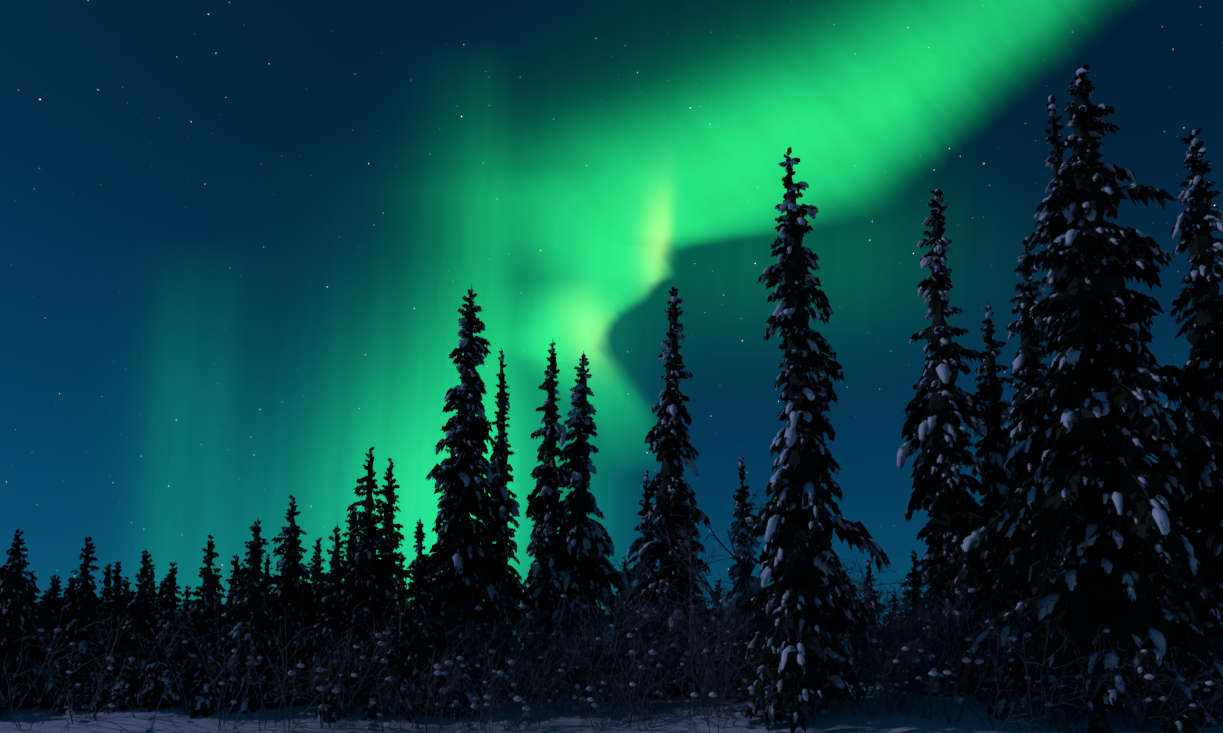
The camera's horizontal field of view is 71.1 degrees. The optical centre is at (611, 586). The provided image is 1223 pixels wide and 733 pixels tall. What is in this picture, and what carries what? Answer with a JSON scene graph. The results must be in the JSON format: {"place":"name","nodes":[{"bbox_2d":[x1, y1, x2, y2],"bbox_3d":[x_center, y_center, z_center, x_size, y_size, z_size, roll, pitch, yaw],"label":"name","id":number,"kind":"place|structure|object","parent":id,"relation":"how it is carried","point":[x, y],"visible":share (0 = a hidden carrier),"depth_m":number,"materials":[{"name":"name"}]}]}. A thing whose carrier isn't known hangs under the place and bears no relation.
{"place":"outdoors","nodes":[
{"label":"outdoors","id":0,"kind":"place"},
{"bbox_2d":[0,673,1222,732],"bbox_3d":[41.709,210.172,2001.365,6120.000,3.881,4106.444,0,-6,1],"label":"snow ground","id":1,"kind":"structure","parent":0,"point":[171,719],"depth_m":25.51,"materials":[{"name":"snow"}]},
{"bbox_2d":[0,527,56,709],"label":"spruce","id":2,"kind":"object","parent":1,"relation":"on","point":[16,595],"visible":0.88,"depth_m":29.02,"materials":[{"name":"green plant"}]},
{"bbox_2d":[26,571,44,631],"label":"spruce","id":3,"kind":"object","parent":1,"relation":"on","point":[33,590],"visible":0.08,"depth_m":42.09,"materials":[{"name":"green plant"}]},
{"bbox_2d":[30,588,63,698],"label":"spruce","id":4,"kind":"object","parent":1,"relation":"on","point":[47,603],"visible":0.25,"depth_m":31.77,"materials":[{"name":"green plant"}]},
{"bbox_2d":[31,635,67,707],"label":"young spruce","id":5,"kind":"object","parent":1,"relation":"on","point":[48,702],"visible":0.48,"depth_m":28.96,"materials":[{"name":"green plant"}]},
{"bbox_2d":[42,575,62,616],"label":"spruce","id":6,"kind":"object","parent":1,"relation":"on","point":[52,584],"visible":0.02,"depth_m":47.22,"materials":[{"name":"green plant"}]},
{"bbox_2d":[41,575,68,660],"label":"spruce","id":7,"kind":"object","parent":1,"relation":"on","point":[54,594],"visible":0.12,"depth_m":32.44,"materials":[{"name":"green plant"}]},
{"bbox_2d":[57,577,73,637],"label":"spruce","id":8,"kind":"object","parent":1,"relation":"on","point":[69,580],"visible":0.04,"depth_m":42.11,"materials":[{"name":"green plant"}]},
{"bbox_2d":[56,661,90,713],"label":"young spruce","id":9,"kind":"object","parent":1,"relation":"on","point":[78,679],"visible":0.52,"depth_m":28.48,"materials":[{"name":"green plant"}]},
{"bbox_2d":[40,536,113,707],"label":"spruce","id":10,"kind":"object","parent":1,"relation":"on","point":[78,602],"visible":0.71,"depth_m":29.86,"materials":[{"name":"green plant"}]},
{"bbox_2d":[61,579,100,637],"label":"spruce","id":11,"kind":"object","parent":1,"relation":"on","point":[92,582],"depth_m":33.66,"materials":[{"name":"green plant"}]},
{"bbox_2d":[75,638,116,712],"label":"young spruce","id":12,"kind":"object","parent":1,"relation":"on","point":[89,684],"visible":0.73,"depth_m":28.22,"materials":[{"name":"green plant"}]},
{"bbox_2d":[89,597,109,644],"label":"spruce","id":13,"kind":"object","parent":1,"relation":"on","point":[102,615],"visible":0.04,"depth_m":32.87,"materials":[{"name":"green plant"}]},
{"bbox_2d":[96,563,113,611],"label":"spruce","id":14,"kind":"object","parent":1,"relation":"on","point":[106,591],"visible":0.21,"depth_m":37.08,"materials":[{"name":"green plant"}]},
{"bbox_2d":[95,560,130,682],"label":"spruce","id":15,"kind":"object","parent":1,"relation":"on","point":[117,599],"visible":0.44,"depth_m":32.06,"materials":[{"name":"green plant"}]},
{"bbox_2d":[104,635,146,711],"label":"young spruce","id":16,"kind":"object","parent":1,"relation":"on","point":[133,687],"visible":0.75,"depth_m":27.74,"materials":[{"name":"green plant"}]},
{"bbox_2d":[121,576,130,601],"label":"spruce","id":17,"kind":"object","parent":1,"relation":"on","point":[126,589],"visible":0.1,"depth_m":44.67,"materials":[{"name":"green plant"}]},
{"bbox_2d":[126,590,137,617],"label":"spruce","id":18,"kind":"object","parent":1,"relation":"on","point":[129,598],"depth_m":41.07,"materials":[{"name":"green plant"}]},
{"bbox_2d":[104,549,163,709],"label":"spruce","id":19,"kind":"object","parent":1,"relation":"on","point":[143,596],"visible":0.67,"depth_m":28.75,"materials":[{"name":"green plant"}]},
{"bbox_2d":[147,564,159,611],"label":"spruce","id":20,"kind":"object","parent":1,"relation":"on","point":[153,593],"visible":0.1,"depth_m":43.94,"materials":[{"name":"green plant"}]},
{"bbox_2d":[136,635,173,711],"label":"young spruce","id":21,"kind":"object","parent":1,"relation":"on","point":[154,696],"visible":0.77,"depth_m":27.38,"materials":[{"name":"green plant"}]},
{"bbox_2d":[153,580,163,603],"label":"spruce","id":22,"kind":"object","parent":1,"relation":"on","point":[161,582],"visible":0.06,"depth_m":40.90,"materials":[{"name":"green plant"}]},
{"bbox_2d":[129,562,197,709],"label":"spruce","id":23,"kind":"object","parent":1,"relation":"on","point":[170,599],"visible":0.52,"depth_m":28.84,"materials":[{"name":"green plant"}]},
{"bbox_2d":[155,580,177,627],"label":"spruce","id":24,"kind":"object","parent":1,"relation":"on","point":[160,605],"visible":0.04,"depth_m":32.59,"materials":[{"name":"green plant"}]},
{"bbox_2d":[149,636,191,710],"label":"young spruce","id":25,"kind":"object","parent":1,"relation":"on","point":[172,694],"visible":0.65,"depth_m":27.50,"materials":[{"name":"green plant"}]},
{"bbox_2d":[178,585,192,647],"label":"spruce","id":26,"kind":"object","parent":1,"relation":"on","point":[186,600],"visible":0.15,"depth_m":36.63,"materials":[{"name":"green plant"}]},
{"bbox_2d":[181,535,232,697],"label":"spruce","id":27,"kind":"object","parent":1,"relation":"on","point":[202,608],"visible":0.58,"depth_m":30.67,"materials":[{"name":"green plant"}]},
{"bbox_2d":[187,643,228,718],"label":"young spruce","id":28,"kind":"object","parent":1,"relation":"on","point":[207,701],"visible":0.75,"depth_m":27.21,"materials":[{"name":"green plant"}]},
{"bbox_2d":[217,647,238,700],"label":"young spruce","id":29,"kind":"object","parent":1,"relation":"on","point":[228,673],"visible":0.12,"depth_m":28.60,"materials":[{"name":"green plant"}]},
{"bbox_2d":[216,553,245,670],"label":"spruce","id":30,"kind":"object","parent":1,"relation":"on","point":[231,616],"visible":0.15,"depth_m":32.70,"materials":[{"name":"green plant"}]},
{"bbox_2d":[237,562,245,621],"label":"spruce","id":31,"kind":"object","parent":1,"relation":"on","point":[243,565],"depth_m":42.74,"materials":[{"name":"green plant"}]},
{"bbox_2d":[213,519,288,713],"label":"spruce","id":32,"kind":"object","parent":1,"relation":"on","point":[253,586],"visible":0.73,"depth_m":28.15,"materials":[{"name":"green plant"}]},
{"bbox_2d":[259,554,274,609],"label":"spruce","id":33,"kind":"object","parent":1,"relation":"on","point":[267,563],"visible":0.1,"depth_m":44.17,"materials":[{"name":"green plant"}]},
{"bbox_2d":[266,656,288,708],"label":"young spruce","id":34,"kind":"object","parent":1,"relation":"on","point":[276,694],"visible":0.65,"depth_m":27.95,"materials":[{"name":"green plant"}]},
{"bbox_2d":[261,495,319,704],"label":"spruce","id":35,"kind":"object","parent":1,"relation":"on","point":[293,570],"visible":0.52,"depth_m":29.45,"materials":[{"name":"green plant"}]},
{"bbox_2d":[279,658,312,706],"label":"young spruce","id":36,"kind":"object","parent":1,"relation":"on","point":[300,701],"visible":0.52,"depth_m":27.84,"materials":[{"name":"green plant"}]},
{"bbox_2d":[303,537,325,633],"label":"spruce","id":37,"kind":"object","parent":1,"relation":"on","point":[315,569],"visible":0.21,"depth_m":32.61,"materials":[{"name":"green plant"}]},
{"bbox_2d":[306,581,328,668],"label":"spruce","id":38,"kind":"object","parent":1,"relation":"on","point":[323,592],"visible":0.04,"depth_m":31.85,"materials":[{"name":"green plant"}]},
{"bbox_2d":[302,523,361,704],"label":"spruce","id":39,"kind":"object","parent":1,"relation":"on","point":[327,625],"visible":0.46,"depth_m":28.07,"materials":[{"name":"green plant"}]},
{"bbox_2d":[315,658,352,722],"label":"young spruce","id":40,"kind":"object","parent":1,"relation":"on","point":[330,708],"visible":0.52,"depth_m":26.75,"materials":[{"name":"green plant"}]},
{"bbox_2d":[339,507,359,605],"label":"spruce","id":41,"kind":"object","parent":1,"relation":"on","point":[350,543],"visible":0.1,"depth_m":31.45,"materials":[{"name":"green plant"}]},
{"bbox_2d":[316,446,403,704],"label":"spruce","id":42,"kind":"object","parent":1,"relation":"on","point":[368,577],"visible":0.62,"depth_m":28.38,"materials":[{"name":"green plant"}]},
{"bbox_2d":[363,666,397,719],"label":"young spruce","id":43,"kind":"object","parent":1,"relation":"on","point":[373,715],"visible":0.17,"depth_m":26.87,"materials":[{"name":"green plant"}]},
{"bbox_2d":[360,458,406,701],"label":"spruce","id":44,"kind":"object","parent":1,"relation":"on","point":[389,557],"visible":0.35,"depth_m":30.32,"materials":[{"name":"green plant"}]},
{"bbox_2d":[363,552,426,722],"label":"spruce","id":45,"kind":"object","parent":1,"relation":"on","point":[394,664],"visible":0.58,"depth_m":27.18,"materials":[{"name":"green plant"}]},
{"bbox_2d":[402,519,452,714],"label":"spruce","id":46,"kind":"object","parent":1,"relation":"on","point":[420,584],"visible":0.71,"depth_m":27.68,"materials":[{"name":"green plant"}]},
{"bbox_2d":[414,657,446,715],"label":"young spruce","id":47,"kind":"object","parent":1,"relation":"on","point":[428,669],"visible":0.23,"depth_m":27.00,"materials":[{"name":"green plant"}]},
{"bbox_2d":[426,446,453,623],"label":"spruce","id":48,"kind":"object","parent":1,"relation":"on","point":[435,573],"depth_m":35.23,"materials":[{"name":"green plant"}]},
{"bbox_2d":[439,633,479,718],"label":"young spruce","id":49,"kind":"object","parent":1,"relation":"on","point":[466,701],"visible":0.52,"depth_m":26.73,"materials":[{"name":"green plant"}]},
{"bbox_2d":[425,284,530,694],"bbox_3d":[-5.179,-3.456,32.822,4.368,16.886,3.408,0,-6,1],"label":"spruce","id":50,"kind":"object","parent":1,"relation":"on","point":[464,554],"visible":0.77,"depth_m":32.29,"materials":[{"name":"green plant"}]},
{"bbox_2d":[476,348,524,691],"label":"spruce","id":51,"kind":"object","parent":1,"relation":"on","point":[498,460],"visible":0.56,"depth_m":36.70,"materials":[{"name":"green plant"}]},
{"bbox_2d":[519,519,540,683],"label":"spruce","id":52,"kind":"object","parent":1,"relation":"on","point":[535,555],"depth_m":43.50,"materials":[{"name":"green plant"}]},
{"bbox_2d":[501,340,575,697],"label":"spruce","id":53,"kind":"object","parent":1,"relation":"on","point":[545,508],"visible":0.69,"depth_m":34.07,"materials":[{"name":"green plant"}]},
{"bbox_2d":[515,351,630,701],"bbox_3d":[-1.479,-1.984,34.329,4.567,15.499,5.105,0,-6,1],"label":"spruce","id":54,"kind":"object","parent":1,"relation":"on","point":[579,502],"visible":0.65,"depth_m":33.49,"materials":[{"name":"green plant"}]},
{"bbox_2d":[0,510,1222,732],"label":"willow scrub","id":55,"kind":"object","parent":1,"relation":"on","point":[898,652],"visible":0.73,"depth_m":25.46,"materials":[{"name":"brown plant"}]},
{"bbox_2d":[610,556,636,687],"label":"spruce","id":56,"kind":"object","parent":1,"relation":"on","point":[624,563],"visible":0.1,"depth_m":44.95,"materials":[{"name":"green plant"}]},
{"bbox_2d":[615,470,667,695],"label":"spruce","id":57,"kind":"object","parent":1,"relation":"on","point":[637,545],"visible":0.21,"depth_m":36.33,"materials":[{"name":"green plant"}]},
{"bbox_2d":[626,287,714,699],"bbox_3d":[2.030,-3.349,30.484,2.919,15.588,3.343,2,-6,-16],"label":"spruce","id":58,"kind":"object","parent":1,"relation":"on","point":[667,438],"visible":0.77,"depth_m":30.16,"materials":[{"name":"green plant"}]},
{"bbox_2d":[637,488,764,701],"bbox_3d":[3.176,0.160,29.576,4.731,8.028,6.859,-3,-7,27],"label":"bare birch","id":59,"kind":"object","parent":1,"relation":"on","point":[682,546],"visible":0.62,"depth_m":28.70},
{"bbox_2d":[699,579,725,689],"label":"spruce","id":60,"kind":"object","parent":1,"relation":"on","point":[716,592],"visible":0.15,"depth_m":37.71,"materials":[{"name":"green plant"}]},
{"bbox_2d":[712,455,764,699],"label":"spruce","id":61,"kind":"object","parent":1,"relation":"on","point":[744,532],"visible":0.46,"depth_m":31.66,"materials":[{"name":"green plant"}]},
{"bbox_2d":[737,147,890,732],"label":"spruce","id":62,"kind":"object","parent":1,"relation":"on","point":[798,524],"visible":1,"depth_m":24.91,"materials":[{"name":"green plant"}]},
{"bbox_2d":[848,559,894,686],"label":"spruce","id":63,"kind":"object","parent":1,"relation":"on","point":[868,574],"visible":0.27,"depth_m":38.57,"materials":[{"name":"green plant"}]},
{"bbox_2d":[882,591,910,678],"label":"spruce","id":64,"kind":"object","parent":1,"relation":"on","point":[889,616],"visible":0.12,"depth_m":58.28,"materials":[{"name":"green plant"}]},
{"bbox_2d":[892,550,944,693],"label":"spruce","id":65,"kind":"object","parent":1,"relation":"on","point":[914,594],"visible":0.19,"depth_m":32.29,"materials":[{"name":"green plant"}]},
{"bbox_2d":[895,183,1006,696],"bbox_3d":[11.453,-4.924,29.746,3.355,18.609,4.653,0,-6,1],"label":"spruce","id":66,"kind":"object","parent":1,"relation":"on","point":[939,436],"visible":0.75,"depth_m":29.01,"materials":[{"name":"green plant"}]},
{"bbox_2d":[940,301,1044,695],"bbox_3d":[13.370,-2.640,30.013,4.469,15.096,3.310,5,-8,-38],"label":"spruce","id":67,"kind":"object","parent":1,"relation":"on","point":[991,446],"visible":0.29,"depth_m":29.80,"materials":[{"name":"green plant"}]},
{"bbox_2d":[978,231,1053,687],"bbox_3d":[16.156,-4.682,33.647,4.716,19.275,4.210,0,-6,1],"label":"spruce","id":68,"kind":"object","parent":1,"relation":"on","point":[1028,369],"visible":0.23,"depth_m":33.70,"materials":[{"name":"green plant"}]},
{"bbox_2d":[946,62,1222,732],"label":"spruce","id":69,"kind":"object","parent":1,"relation":"on","point":[1114,533],"visible":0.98,"depth_m":24.66,"materials":[{"name":"green plant"}]},
{"bbox_2d":[1035,89,1139,699],"bbox_3d":[14.534,-6.231,26.449,2.655,19.899,3.138,0,-6,1],"label":"spruce","id":70,"kind":"object","parent":1,"relation":"on","point":[1056,183],"visible":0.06,"depth_m":27.02,"materials":[{"name":"green plant"}]},
{"bbox_2d":[1156,396,1201,629],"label":"spruce","id":71,"kind":"object","parent":1,"relation":"on","point":[1188,526],"visible":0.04,"depth_m":36.18,"materials":[{"name":"green plant"}]},
{"bbox_2d":[1154,123,1222,699],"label":"spruce","id":72,"kind":"object","parent":1,"relation":"on","point":[1204,337],"visible":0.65,"depth_m":27.22,"materials":[{"name":"green plant"}]},
{"bbox_2d":[0,0,1222,660],"label":"sky","id":73,"kind":"structure","parent":0,"point":[242,242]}
]}

